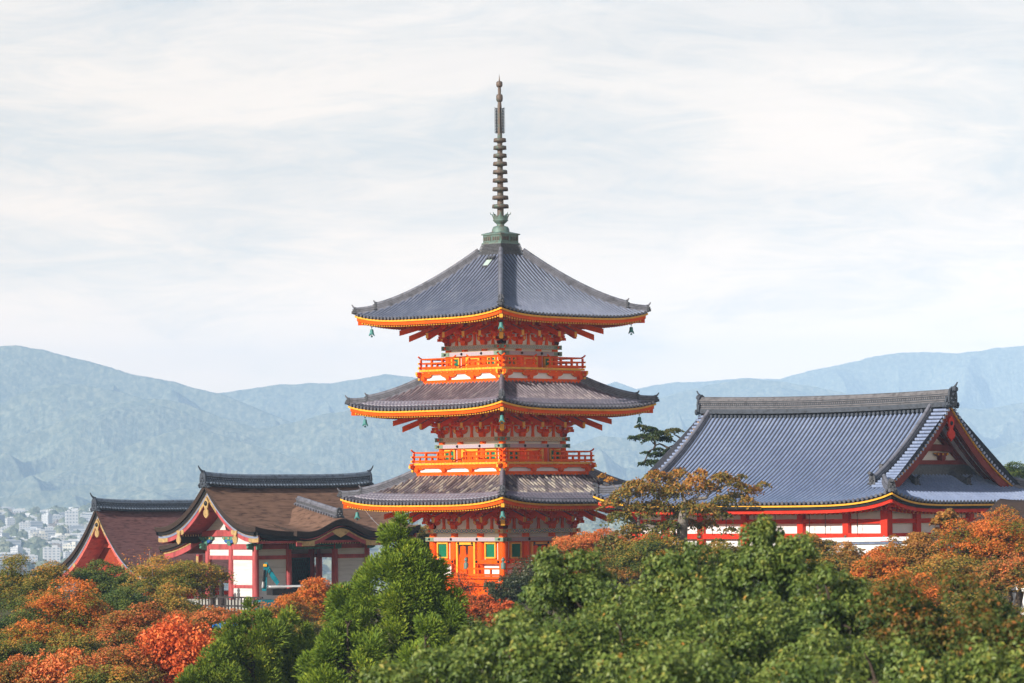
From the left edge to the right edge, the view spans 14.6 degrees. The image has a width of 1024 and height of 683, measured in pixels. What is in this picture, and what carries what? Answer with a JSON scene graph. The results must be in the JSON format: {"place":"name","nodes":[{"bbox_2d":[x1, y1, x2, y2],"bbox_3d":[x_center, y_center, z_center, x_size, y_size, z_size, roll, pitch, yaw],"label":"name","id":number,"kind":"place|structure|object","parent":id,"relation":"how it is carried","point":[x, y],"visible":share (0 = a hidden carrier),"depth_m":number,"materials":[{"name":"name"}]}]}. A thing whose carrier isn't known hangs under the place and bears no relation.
{"place":"outdoors","nodes":[
{"label":"outdoors","id":0,"kind":"place"},
{"bbox_2d":[0,384,141,440],"bbox_3d":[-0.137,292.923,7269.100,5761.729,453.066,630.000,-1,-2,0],"label":"hills","id":1,"kind":"structure","parent":0,"point":[41,409],"depth_m":7368.62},
{"bbox_2d":[0,481,200,509],"bbox_3d":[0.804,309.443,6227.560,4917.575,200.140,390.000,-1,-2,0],"label":"hills","id":2,"kind":"structure","parent":0,"point":[76,496],"depth_m":6290.02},
{"bbox_2d":[0,428,398,497],"bbox_3d":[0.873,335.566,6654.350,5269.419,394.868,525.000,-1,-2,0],"label":"hills","id":3,"kind":"structure","parent":0,"point":[178,455],"depth_m":6734.36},
{"bbox_2d":[0,399,661,481],"bbox_3d":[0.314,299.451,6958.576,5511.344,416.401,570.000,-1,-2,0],"label":"hills","id":4,"kind":"structure","parent":0,"point":[345,440],"depth_m":7028.80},
{"bbox_2d":[0,345,1023,469],"bbox_3d":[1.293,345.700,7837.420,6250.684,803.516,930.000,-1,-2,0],"label":"hills","id":5,"kind":"structure","parent":0,"point":[23,369],"depth_m":7993.50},
{"bbox_2d":[0,518,1023,672],"bbox_3d":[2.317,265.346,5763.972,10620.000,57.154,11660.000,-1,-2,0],"label":"ground","id":6,"kind":"structure","parent":0,"point":[373,550],"depth_m":259.82,"materials":[{"name":"soil"}]},
{"bbox_2d":[10,545,22,554],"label":"city building","id":7,"kind":"structure","parent":6,"relation":"on","point":[18,549],"depth_m":2836.64,"materials":[{"name":"white concrete"}]},
{"bbox_2d":[19,521,29,530],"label":"city building","id":8,"kind":"structure","parent":6,"relation":"on","point":[24,525],"depth_m":3319.30,"materials":[{"name":"white concrete"}]},
{"bbox_2d":[0,632,55,670],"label":"maple tree","id":9,"kind":"object","parent":6,"relation":"on","point":[7,649],"visible":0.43,"depth_m":182.97,"materials":[{"name":"green plant"}]},
{"bbox_2d":[0,599,57,639],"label":"maple tree","id":10,"kind":"object","parent":6,"relation":"on","point":[26,613],"visible":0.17,"depth_m":195.44,"materials":[{"name":"green plant"}]},
{"bbox_2d":[0,652,58,682],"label":"maple tree","id":11,"kind":"object","parent":6,"relation":"on","point":[8,674],"visible":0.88,"depth_m":170.81,"materials":[{"name":"orange plant"}]},
{"bbox_2d":[30,521,42,527],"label":"city building","id":12,"kind":"structure","parent":6,"relation":"on","point":[36,524],"depth_m":3417.35,"materials":[{"name":"white concrete"}]},
{"bbox_2d":[0,553,76,623],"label":"maple tree","id":13,"kind":"object","parent":6,"relation":"on","point":[25,584],"visible":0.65,"depth_m":234.86,"materials":[{"name":"green plant"}]},
{"bbox_2d":[7,591,70,625],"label":"maple tree","id":14,"kind":"object","parent":6,"relation":"on","point":[23,600],"visible":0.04,"depth_m":221.33,"materials":[{"name":"orange plant"}]},
{"bbox_2d":[30,531,47,542],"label":"city building","id":15,"kind":"structure","parent":6,"relation":"on","point":[42,534],"depth_m":3079.99,"materials":[{"name":"white concrete"}]},
{"bbox_2d":[0,617,89,661],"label":"maple tree","id":16,"kind":"object","parent":6,"relation":"on","point":[43,630],"visible":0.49,"depth_m":190.66,"materials":[{"name":"orange plant"}]},
{"bbox_2d":[42,513,51,524],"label":"city building","id":17,"kind":"structure","parent":6,"relation":"on","point":[47,518],"depth_m":3605.86,"materials":[{"name":"white concrete"}]},
{"bbox_2d":[43,545,59,561],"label":"city building","id":18,"kind":"structure","parent":6,"relation":"on","point":[52,553],"depth_m":2786.45,"materials":[{"name":"white concrete"}]},
{"bbox_2d":[15,644,109,682],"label":"tree","id":19,"kind":"object","parent":6,"relation":"on","point":[59,666],"visible":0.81,"depth_m":170.65,"materials":[{"name":"orange plant"}]},
{"bbox_2d":[11,576,126,655],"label":"maple tree","id":20,"kind":"object","parent":6,"relation":"on","point":[76,611],"visible":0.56,"depth_m":206.48,"materials":[{"name":"orange plant"}]},
{"bbox_2d":[63,542,78,549],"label":"city building","id":21,"kind":"structure","parent":6,"relation":"on","point":[72,545],"depth_m":2884.23,"materials":[{"name":"white concrete"}]},
{"bbox_2d":[65,508,77,525],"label":"city building","id":22,"kind":"structure","parent":6,"relation":"on","point":[71,518],"depth_m":3370.19,"materials":[{"name":"white concrete"}]},
{"bbox_2d":[39,626,113,664],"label":"maple tree","id":23,"kind":"object","parent":6,"relation":"on","point":[86,645],"visible":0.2,"depth_m":188.73,"materials":[{"name":"green plant"}]},
{"bbox_2d":[65,558,135,628],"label":"maple tree","id":24,"kind":"object","parent":6,"relation":"on","point":[108,583],"visible":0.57,"depth_m":236.79,"materials":[{"name":"green plant"}]},
{"bbox_2d":[66,664,147,682],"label":"maple tree","id":25,"kind":"object","parent":6,"relation":"on","point":[120,675],"visible":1,"depth_m":159.03,"materials":[{"name":"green plant"}]},
{"bbox_2d":[80,586,166,628],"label":"maple tree","id":26,"kind":"object","parent":6,"relation":"on","point":[121,600],"visible":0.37,"depth_m":213.54,"materials":[{"name":"green plant"}]},
{"bbox_2d":[91,643,168,682],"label":"maple tree","id":27,"kind":"object","parent":6,"relation":"on","point":[144,665],"visible":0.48,"depth_m":175.01,"materials":[{"name":"orange plant"}]},
{"bbox_2d":[84,600,180,662],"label":"maple tree","id":28,"kind":"object","parent":6,"relation":"on","point":[123,627],"visible":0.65,"depth_m":201.98,"materials":[{"name":"orange plant"}]},
{"bbox_2d":[113,547,163,594],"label":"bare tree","id":29,"kind":"object","parent":6,"relation":"on","point":[140,559],"visible":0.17,"depth_m":249.80,"materials":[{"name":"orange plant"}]},
{"bbox_2d":[134,582,205,620],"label":"cherry tree","id":30,"kind":"object","parent":6,"relation":"on","point":[170,601],"visible":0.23,"depth_m":221.26,"materials":[{"name":"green plant"}]},
{"bbox_2d":[128,612,215,682],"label":"tree","id":31,"kind":"object","parent":6,"relation":"on","point":[174,650],"visible":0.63,"depth_m":176.44,"materials":[{"name":"red plant"}]},
{"bbox_2d":[114,554,235,602],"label":"cherry tree","id":32,"kind":"object","parent":6,"relation":"on","point":[185,573],"visible":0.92,"depth_m":226.61,"materials":[{"name":"green plant"}]},
{"bbox_2d":[58,493,315,598],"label":"gate","id":33,"kind":"structure","parent":6,"relation":"on","point":[115,528],"depth_m":298.85,"materials":[{"name":"brown wood"}]},
{"bbox_2d":[159,604,251,636],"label":"maple tree","id":34,"kind":"object","parent":6,"relation":"on","point":[215,615],"visible":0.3,"depth_m":208.52,"materials":[{"name":"orange plant"}]},
{"bbox_2d":[172,639,251,682],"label":"cypress tree","id":35,"kind":"object","parent":6,"relation":"on","point":[211,669],"visible":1,"depth_m":137.08,"materials":[{"name":"green plant"}]},
{"bbox_2d":[197,580,262,611],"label":"picket fence","id":36,"kind":"object","parent":6,"relation":"on","point":[221,597],"visible":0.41,"depth_m":255.20,"materials":[{"name":"grey wood"}]},
{"bbox_2d":[211,596,297,682],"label":"cypress tree","id":37,"kind":"object","parent":6,"relation":"on","point":[269,631],"visible":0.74,"depth_m":139.06,"materials":[{"name":"green plant"}]},
{"bbox_2d":[255,562,278,608],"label":"crane","id":38,"kind":"object","parent":6,"relation":"on","point":[267,570],"visible":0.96,"depth_m":251.44,"materials":[{"name":"metal"}]},
{"bbox_2d":[267,585,300,595],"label":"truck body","id":39,"kind":"object","parent":6,"relation":"on","point":[274,592],"visible":0.61,"depth_m":251.42,"materials":[{"name":"white metal"}]},
{"bbox_2d":[250,593,321,632],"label":"maple tree","id":40,"kind":"object","parent":6,"relation":"on","point":[282,601],"visible":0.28,"depth_m":224.85,"materials":[{"name":"orange plant"}]},
{"bbox_2d":[154,465,420,613],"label":"gate","id":41,"kind":"structure","parent":6,"relation":"on","point":[288,528],"depth_m":260.94,"materials":[{"name":"brown wood"}]},
{"bbox_2d":[255,604,336,682],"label":"cypress tree","id":42,"kind":"object","parent":6,"relation":"on","point":[305,641],"visible":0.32,"depth_m":141.07,"materials":[{"name":"green plant"}]},
{"bbox_2d":[286,619,327,635],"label":"maple tree","id":43,"kind":"object","parent":6,"relation":"on","point":[317,624],"visible":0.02,"depth_m":198.95,"materials":[{"name":"green plant"}]},
{"bbox_2d":[284,576,333,628],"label":"maple tree","id":44,"kind":"object","parent":6,"relation":"on","point":[311,592],"visible":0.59,"depth_m":230.42,"materials":[{"name":"orange plant"}]},
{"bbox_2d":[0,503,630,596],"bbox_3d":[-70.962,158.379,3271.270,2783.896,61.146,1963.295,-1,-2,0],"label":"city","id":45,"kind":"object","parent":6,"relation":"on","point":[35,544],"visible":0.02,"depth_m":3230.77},
{"bbox_2d":[292,599,391,682],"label":"cypress tree","id":46,"kind":"object","parent":6,"relation":"on","point":[321,656],"visible":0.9,"depth_m":125.14,"materials":[{"name":"green plant"}]},
{"bbox_2d":[319,510,470,682],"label":"cypress tree","id":47,"kind":"object","parent":6,"relation":"on","point":[412,571],"visible":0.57,"depth_m":126.80,"materials":[{"name":"green plant"}]},
{"bbox_2d":[348,642,487,682],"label":"broadleaf tree","id":48,"kind":"object","parent":6,"relation":"on","point":[433,662],"visible":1,"depth_m":71.58,"materials":[{"name":"green plant"}]},
{"bbox_2d":[416,524,429,546],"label":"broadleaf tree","id":49,"kind":"object","parent":6,"relation":"on","point":[422,534],"visible":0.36,"depth_m":272.85,"materials":[{"name":"green plant"}]},
{"bbox_2d":[391,612,479,682],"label":"cypress tree","id":50,"kind":"object","parent":6,"relation":"on","point":[432,626],"visible":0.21,"depth_m":117.59,"materials":[{"name":"green plant"}]},
{"bbox_2d":[444,571,482,594],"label":"maple tree","id":51,"kind":"object","parent":6,"relation":"on","point":[465,588],"visible":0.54,"depth_m":225.36,"materials":[{"name":"orange plant"}]},
{"bbox_2d":[466,616,485,629],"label":"broadleaf tree","id":52,"kind":"object","parent":6,"relation":"on","point":[471,621],"visible":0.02,"depth_m":180.01,"materials":[{"name":"green plant"}]},
{"bbox_2d":[420,601,535,682],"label":"broadleaf tree","id":53,"kind":"object","parent":6,"relation":"on","point":[466,638],"visible":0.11,"depth_m":79.31,"materials":[{"name":"green plant"}]},
{"bbox_2d":[460,594,500,624],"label":"maple tree","id":54,"kind":"object","parent":6,"relation":"on","point":[477,605],"visible":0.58,"depth_m":210.83,"materials":[{"name":"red plant"}]},
{"bbox_2d":[337,76,658,600],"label":"pagoda","id":55,"kind":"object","parent":6,"relation":"on","point":[526,474],"visible":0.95,"depth_m":237.63,"materials":[{"name":"wood"}]},
{"bbox_2d":[437,542,448,558],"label":"window","id":56,"kind":"structure","parent":55,"relation":"in","point":[442,548],"depth_m":238.96,"materials":[{"name":"paint"}]},
{"bbox_2d":[444,450,455,460],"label":"window","id":57,"kind":"structure","parent":55,"relation":"in","point":[453,453],"depth_m":239.25,"materials":[{"name":"paint"}]},
{"bbox_2d":[456,542,476,575],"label":"door","id":58,"kind":"structure","parent":55,"relation":"in","point":[463,549],"depth_m":237.56,"materials":[{"name":"orange wood"}]},
{"bbox_2d":[461,449,479,461],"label":"door","id":59,"kind":"structure","parent":55,"relation":"in","point":[462,451],"depth_m":238.14,"materials":[{"name":"orange wood"}]},
{"bbox_2d":[484,542,497,558],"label":"window","id":60,"kind":"structure","parent":55,"relation":"in","point":[491,549],"depth_m":236.06,"materials":[{"name":"paint"}]},
{"bbox_2d":[508,542,521,557],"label":"window","id":61,"kind":"structure","parent":55,"relation":"in","point":[515,547],"depth_m":236.06,"materials":[{"name":"paint"}]},
{"bbox_2d":[525,449,543,460],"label":"door","id":62,"kind":"structure","parent":55,"relation":"in","point":[541,451],"depth_m":238.14,"materials":[{"name":"red wood"}]},
{"bbox_2d":[530,542,550,561],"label":"door","id":63,"kind":"structure","parent":55,"relation":"in","point":[533,545],"depth_m":237.27,"materials":[{"name":"red wood"}]},
{"bbox_2d":[549,449,560,459],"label":"window","id":64,"kind":"structure","parent":55,"relation":"in","point":[551,452],"depth_m":239.22,"materials":[{"name":"paint"}]},
{"bbox_2d":[481,600,517,629],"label":"maple tree","id":65,"kind":"object","parent":6,"relation":"on","point":[492,611],"visible":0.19,"depth_m":204.32,"materials":[{"name":"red plant"}]},
{"bbox_2d":[482,575,524,627],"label":"shrub","id":66,"kind":"object","parent":6,"relation":"on","point":[496,591],"visible":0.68,"depth_m":216.12,"materials":[{"name":"green plant"}]},
{"bbox_2d":[434,610,631,682],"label":"broadleaf tree","id":67,"kind":"object","parent":6,"relation":"on","point":[536,659],"visible":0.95,"depth_m":73.33,"materials":[{"name":"green plant"}]},
{"bbox_2d":[505,555,564,609],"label":"shrub","id":68,"kind":"object","parent":6,"relation":"on","point":[523,577],"visible":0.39,"depth_m":217.93,"materials":[{"name":"green plant"}]},
{"bbox_2d":[512,543,618,632],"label":"broadleaf tree","id":69,"kind":"object","parent":6,"relation":"on","point":[551,584],"visible":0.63,"depth_m":87.46,"materials":[{"name":"green plant"}]},
{"bbox_2d":[546,527,638,559],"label":"maple tree","id":70,"kind":"object","parent":6,"relation":"on","point":[585,541],"visible":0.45,"depth_m":220.76,"materials":[{"name":"orange plant"}]},
{"bbox_2d":[516,589,701,679],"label":"broadleaf tree","id":71,"kind":"object","parent":6,"relation":"on","point":[592,635],"visible":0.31,"depth_m":77.47,"materials":[{"name":"green plant"}]},
{"bbox_2d":[571,546,651,594],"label":"maple tree","id":72,"kind":"object","parent":6,"relation":"on","point":[621,577],"visible":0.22,"depth_m":214.52,"materials":[{"name":"green plant"}]},
{"bbox_2d":[569,576,694,650],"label":"broadleaf tree","id":73,"kind":"object","parent":6,"relation":"on","point":[622,592],"visible":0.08,"depth_m":85.78,"materials":[{"name":"green plant"}]},
{"bbox_2d":[605,530,692,580],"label":"broadleaf tree","id":74,"kind":"object","parent":6,"relation":"on","point":[633,554],"visible":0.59,"depth_m":204.89,"materials":[{"name":"green plant"}]},
{"bbox_2d":[627,423,684,466],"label":"pine tree","id":75,"kind":"object","parent":6,"relation":"on","point":[654,434],"visible":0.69,"depth_m":261.68,"materials":[{"name":"green plant"}]},
{"bbox_2d":[569,633,757,682],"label":"broadleaf tree","id":76,"kind":"object","parent":6,"relation":"on","point":[665,665],"visible":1,"depth_m":67.17,"materials":[{"name":"green plant"}]},
{"bbox_2d":[591,467,772,578],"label":"cherry tree","id":77,"kind":"object","parent":6,"relation":"on","point":[681,511],"visible":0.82,"depth_m":208.35,"materials":[{"name":"brown plant"}]},
{"bbox_2d":[614,538,761,656],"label":"broadleaf tree","id":78,"kind":"object","parent":6,"relation":"on","point":[664,584],"visible":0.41,"depth_m":83.35,"materials":[{"name":"green plant"}]},
{"bbox_2d":[687,540,740,573],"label":"maple tree","id":79,"kind":"object","parent":6,"relation":"on","point":[724,546],"visible":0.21,"depth_m":202.91,"materials":[{"name":"green plant"}]},
{"bbox_2d":[634,572,831,682],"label":"broadleaf tree","id":80,"kind":"object","parent":6,"relation":"on","point":[789,628],"visible":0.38,"depth_m":75.37,"materials":[{"name":"green plant"}]},
{"bbox_2d":[709,513,827,620],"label":"broadleaf tree","id":81,"kind":"object","parent":6,"relation":"on","point":[777,564],"visible":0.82,"depth_m":81.27,"materials":[{"name":"green plant"}]},
{"bbox_2d":[735,649,875,682],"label":"broadleaf tree","id":82,"kind":"object","parent":6,"relation":"on","point":[821,671],"visible":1,"depth_m":65.80,"materials":[{"name":"green plant"}]},
{"bbox_2d":[590,382,1023,604],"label":"temple hall","id":83,"kind":"structure","parent":6,"relation":"on","point":[901,464],"depth_m":220.70,"materials":[{"name":"tile"}]},
{"bbox_2d":[810,533,838,553],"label":"maple tree","id":84,"kind":"object","parent":6,"relation":"on","point":[825,544],"visible":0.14,"depth_m":201.06,"materials":[{"name":"brown plant"}]},
{"bbox_2d":[805,547,850,584],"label":"maple tree","id":85,"kind":"object","parent":6,"relation":"on","point":[839,565],"visible":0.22,"depth_m":194.72,"materials":[{"name":"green plant"}]},
{"bbox_2d":[758,561,901,650],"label":"broadleaf tree","id":86,"kind":"object","parent":6,"relation":"on","point":[834,602],"visible":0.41,"depth_m":79.22,"materials":[{"name":"green plant"}]},
{"bbox_2d":[741,620,938,682],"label":"broadleaf tree","id":87,"kind":"object","parent":6,"relation":"on","point":[861,650],"visible":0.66,"depth_m":71.58,"materials":[{"name":"green plant"}]},
{"bbox_2d":[822,540,862,571],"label":"maple tree","id":88,"kind":"object","parent":6,"relation":"on","point":[852,552],"visible":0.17,"depth_m":199.14,"materials":[{"name":"brown plant"}]},
{"bbox_2d":[827,546,865,560],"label":"maple tree","id":89,"kind":"object","parent":6,"relation":"on","point":[859,553],"visible":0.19,"depth_m":199.64,"materials":[{"name":"brown plant"}]},
{"bbox_2d":[820,537,907,552],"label":"garden wall","id":90,"kind":"structure","parent":6,"relation":"on","point":[867,545],"depth_m":206.36,"materials":[{"name":"paint"}]},
{"bbox_2d":[849,541,896,569],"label":"maple tree","id":91,"kind":"object","parent":6,"relation":"on","point":[881,548],"visible":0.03,"depth_m":197.66,"materials":[{"name":"orange plant"}]},
{"bbox_2d":[848,550,910,585],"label":"maple tree","id":92,"kind":"object","parent":6,"relation":"on","point":[878,564],"visible":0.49,"depth_m":192.92,"materials":[{"name":"orange plant"}]},
{"bbox_2d":[868,565,958,621],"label":"maple tree","id":93,"kind":"object","parent":6,"relation":"on","point":[932,592],"visible":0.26,"depth_m":175.26,"materials":[{"name":"orange plant"}]},
{"bbox_2d":[883,531,947,573],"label":"maple tree","id":94,"kind":"object","parent":6,"relation":"on","point":[918,545],"visible":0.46,"depth_m":194.91,"materials":[{"name":"orange plant"}]},
{"bbox_2d":[849,567,1021,675],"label":"broadleaf tree","id":95,"kind":"object","parent":6,"relation":"on","point":[922,627],"visible":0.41,"depth_m":75.36,"materials":[{"name":"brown plant"}]},
{"bbox_2d":[929,508,968,556],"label":"maple tree","id":96,"kind":"object","parent":6,"relation":"on","point":[941,517],"visible":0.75,"depth_m":198.60,"materials":[{"name":"orange plant"}]},
{"bbox_2d":[898,551,1008,602],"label":"maple tree","id":97,"kind":"object","parent":6,"relation":"on","point":[964,568],"visible":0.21,"depth_m":183.10,"materials":[{"name":"orange plant"}]},
{"bbox_2d":[897,633,1023,682],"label":"broadleaf tree","id":98,"kind":"object","parent":6,"relation":"on","point":[988,664],"visible":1,"depth_m":67.20,"materials":[{"name":"green plant"}]},
{"bbox_2d":[908,590,1023,629],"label":"maple tree","id":99,"kind":"object","parent":6,"relation":"on","point":[951,606],"visible":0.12,"depth_m":168.86,"materials":[{"name":"green plant"}]},
{"bbox_2d":[923,504,1023,602],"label":"maple tree","id":100,"kind":"object","parent":6,"relation":"on","point":[999,538],"visible":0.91,"depth_m":190.62,"materials":[{"name":"orange plant"}]},
{"bbox_2d":[937,606,1023,682],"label":"broadleaf tree","id":101,"kind":"object","parent":6,"relation":"on","point":[1005,633],"visible":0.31,"depth_m":73.28,"materials":[{"name":"green plant"}]},
{"bbox_2d":[967,550,1023,611],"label":"maple tree","id":102,"kind":"object","parent":6,"relation":"on","point":[1006,575],"visible":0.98,"depth_m":178.87,"materials":[{"name":"orange plant"}]},
{"bbox_2d":[971,499,1023,558],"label":"roof","id":103,"kind":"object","parent":6,"relation":"on","point":[1018,505],"visible":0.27,"depth_m":205.76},
{"bbox_2d":[1003,460,1023,478],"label":"broadleaf tree","id":104,"kind":"object","parent":6,"relation":"on","point":[1018,472],"visible":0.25,"depth_m":267.03,"materials":[{"name":"green plant"}]},
{"bbox_2d":[0,0,1023,392],"label":"sky","id":105,"kind":"structure","parent":0,"point":[198,194],"materials":[{"name":"white"}]},
{"bbox_2d":[220,374,1023,449],"bbox_3d":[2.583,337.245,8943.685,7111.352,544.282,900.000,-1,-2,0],"label":"hills","id":106,"kind":"structure","parent":0,"point":[994,427],"depth_m":9089.86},
{"bbox_2d":[607,346,1023,408],"bbox_3d":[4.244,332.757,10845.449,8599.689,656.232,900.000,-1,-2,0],"label":"mountains","id":107,"kind":"structure","parent":0,"point":[990,378],"depth_m":10972.76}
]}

